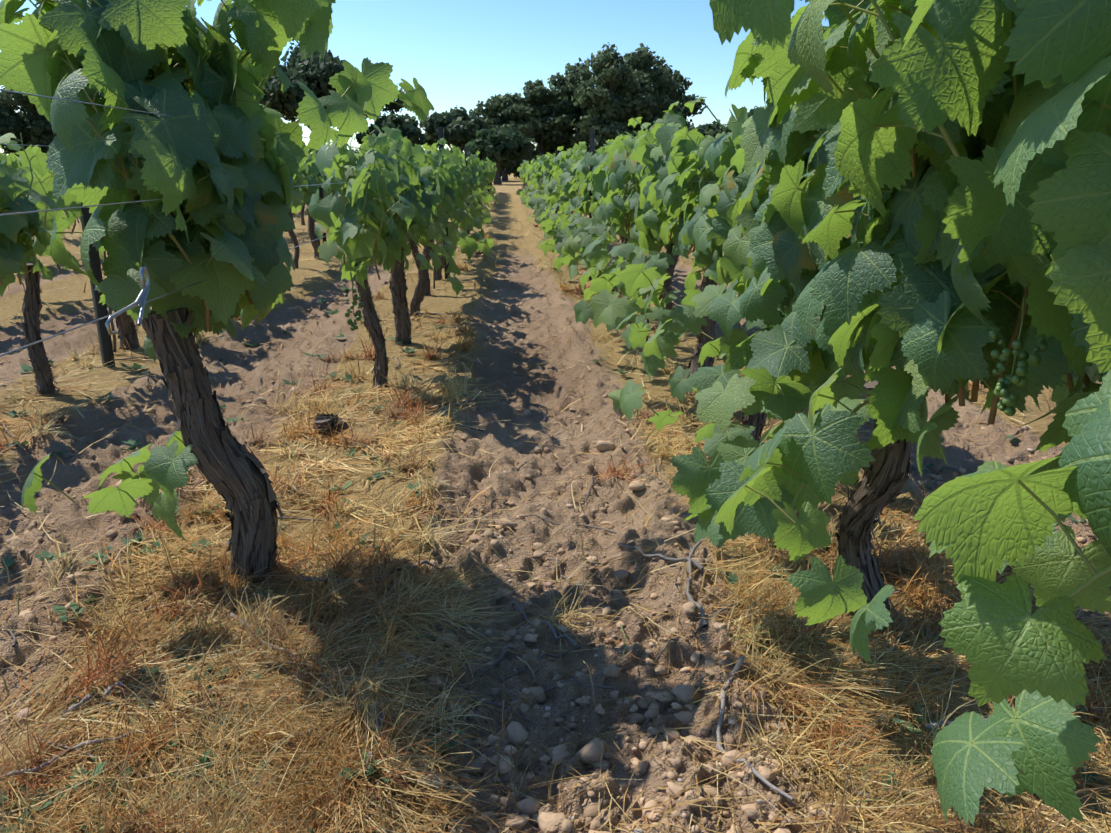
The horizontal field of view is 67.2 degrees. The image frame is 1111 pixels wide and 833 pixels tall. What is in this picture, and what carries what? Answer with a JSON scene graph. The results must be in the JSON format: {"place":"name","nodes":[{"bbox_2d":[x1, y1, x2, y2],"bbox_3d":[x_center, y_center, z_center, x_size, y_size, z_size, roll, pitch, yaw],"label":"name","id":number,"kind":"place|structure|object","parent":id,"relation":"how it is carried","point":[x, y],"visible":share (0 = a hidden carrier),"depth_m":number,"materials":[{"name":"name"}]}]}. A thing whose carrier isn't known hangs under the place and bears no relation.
{"place":"outdoors","nodes":[
{"label":"outdoors","id":0,"kind":"place"},
{"bbox_2d":[0,0,828,154],"label":"sky","id":1,"kind":"structure","parent":0,"point":[463,53],"materials":[{"name":"blue"}]},
{"bbox_2d":[0,89,1028,356],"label":"trellis wires","id":2,"kind":"object","parent":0,"point":[142,297],"visible":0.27,"depth_m":1.41,"materials":[{"name":"grey metal"}]},
{"bbox_2d":[0,173,1110,832],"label":"ground","id":3,"kind":"structure","parent":0,"point":[542,313],"depth_m":2.53,"materials":[{"name":"soil"}]},
{"bbox_2d":[4,150,572,250],"bbox_3d":[-2.740,-6.238,22.225,10.882,1.386,30.823,-1,17,-3],"label":"vine","id":4,"kind":"object","parent":3,"relation":"on","point":[541,172],"depth_m":14.27,"materials":[{"name":"green plant"}]},
{"bbox_2d":[1,139,607,222],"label":"vine shoots","id":5,"kind":"object","parent":4,"relation":"attached to","point":[297,175],"depth_m":7.18,"materials":[{"name":"green plant"}]},
{"bbox_2d":[0,101,735,381],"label":"vine leaves","id":6,"kind":"object","parent":4,"relation":"attached to","point":[639,165],"visible":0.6,"depth_m":4.04,"materials":[{"name":"green plant"}]},
{"bbox_2d":[315,415,346,433],"bbox_3d":[-0.862,0.044,3.231,0.091,0.133,0.165,7,18,21],"label":"vine stump","id":7,"kind":"object","parent":3,"relation":"on","point":[323,427],"visible":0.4,"depth_m":3.16,"materials":[{"name":"plant"}]},
{"bbox_2d":[314,419,329,422],"bbox_3d":[-0.877,0.013,3.155,0.066,0.008,0.064,-1,17,-3],"label":"cut vine stump","id":8,"kind":"object","parent":7,"relation":"attached to","point":[318,421],"visible":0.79,"depth_m":3.15,"materials":[{"name":"wood"}]},
{"bbox_2d":[313,412,350,434],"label":"vine bark strips","id":9,"kind":"object","parent":7,"relation":"on","point":[336,419],"visible":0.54,"depth_m":3.19,"materials":[{"name":"brown wood"}]},
{"bbox_2d":[103,250,650,352],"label":"vine stakes","id":10,"kind":"object","parent":3,"relation":"in","point":[113,329],"visible":0.19,"depth_m":4.53,"materials":[{"name":"brown wood"}]},
{"bbox_2d":[0,39,763,184],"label":"tree","id":11,"kind":"object","parent":3,"relation":"on","point":[574,111],"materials":[{"name":"green plant"}]},
{"bbox_2d":[14,236,1067,832],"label":"pebbles","id":12,"kind":"object","parent":3,"relation":"on","point":[546,584],"visible":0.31,"depth_m":1.62,"materials":[{"name":"beige stone"}]},
{"bbox_2d":[0,258,1104,832],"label":"weeds","id":13,"kind":"object","parent":3,"relation":"on","point":[224,670],"visible":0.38,"depth_m":1.71,"materials":[{"name":"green plant"}]},
{"bbox_2d":[0,0,1110,825],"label":"vine","id":14,"kind":"object","parent":3,"relation":"on","point":[1016,202],"depth_m":1.40,"materials":[{"name":"green plant"}]},
{"bbox_2d":[21,234,915,624],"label":"vine trunks","id":15,"kind":"object","parent":14,"relation":"attached to","point":[217,468],"visible":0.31,"depth_m":1.95,"materials":[{"name":"brown wood"}]},
{"bbox_2d":[0,0,1110,599],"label":"vine shoots","id":16,"kind":"object","parent":14,"relation":"attached to","point":[976,382],"visible":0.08,"depth_m":1.48,"materials":[{"name":"green plant"}]},
{"bbox_2d":[1,0,1110,774],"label":"vine petioles","id":17,"kind":"object","parent":14,"relation":"attached to","point":[1039,500],"visible":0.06,"depth_m":1.67,"materials":[{"name":"green plant"}]},
{"bbox_2d":[344,272,1047,415],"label":"grape bunches","id":18,"kind":"object","parent":14,"relation":"on","point":[1009,399],"visible":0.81,"depth_m":1.07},
{"bbox_2d":[0,205,1110,832],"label":"dry grass","id":19,"kind":"structure","parent":3,"relation":"on","point":[916,659],"depth_m":1.62,"materials":[{"name":"beige plant"}]},
{"bbox_2d":[0,259,1110,832],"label":"stones","id":20,"kind":"object","parent":3,"relation":"on","point":[546,815],"visible":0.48,"depth_m":1.53,"materials":[{"name":"beige stone"}]},
{"bbox_2d":[0,312,1110,832],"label":"pruned twigs","id":21,"kind":"object","parent":3,"relation":"on","point":[556,636],"visible":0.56,"depth_m":1.68,"materials":[{"name":"brown wood"}]},
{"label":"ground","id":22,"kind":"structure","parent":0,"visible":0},
{"bbox_2d":[80,127,594,367],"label":"trellis posts","id":23,"kind":"object","parent":22,"relation":"on","point":[105,343],"visible":0.15,"depth_m":4.18,"materials":[{"name":"wood"}]}
]}

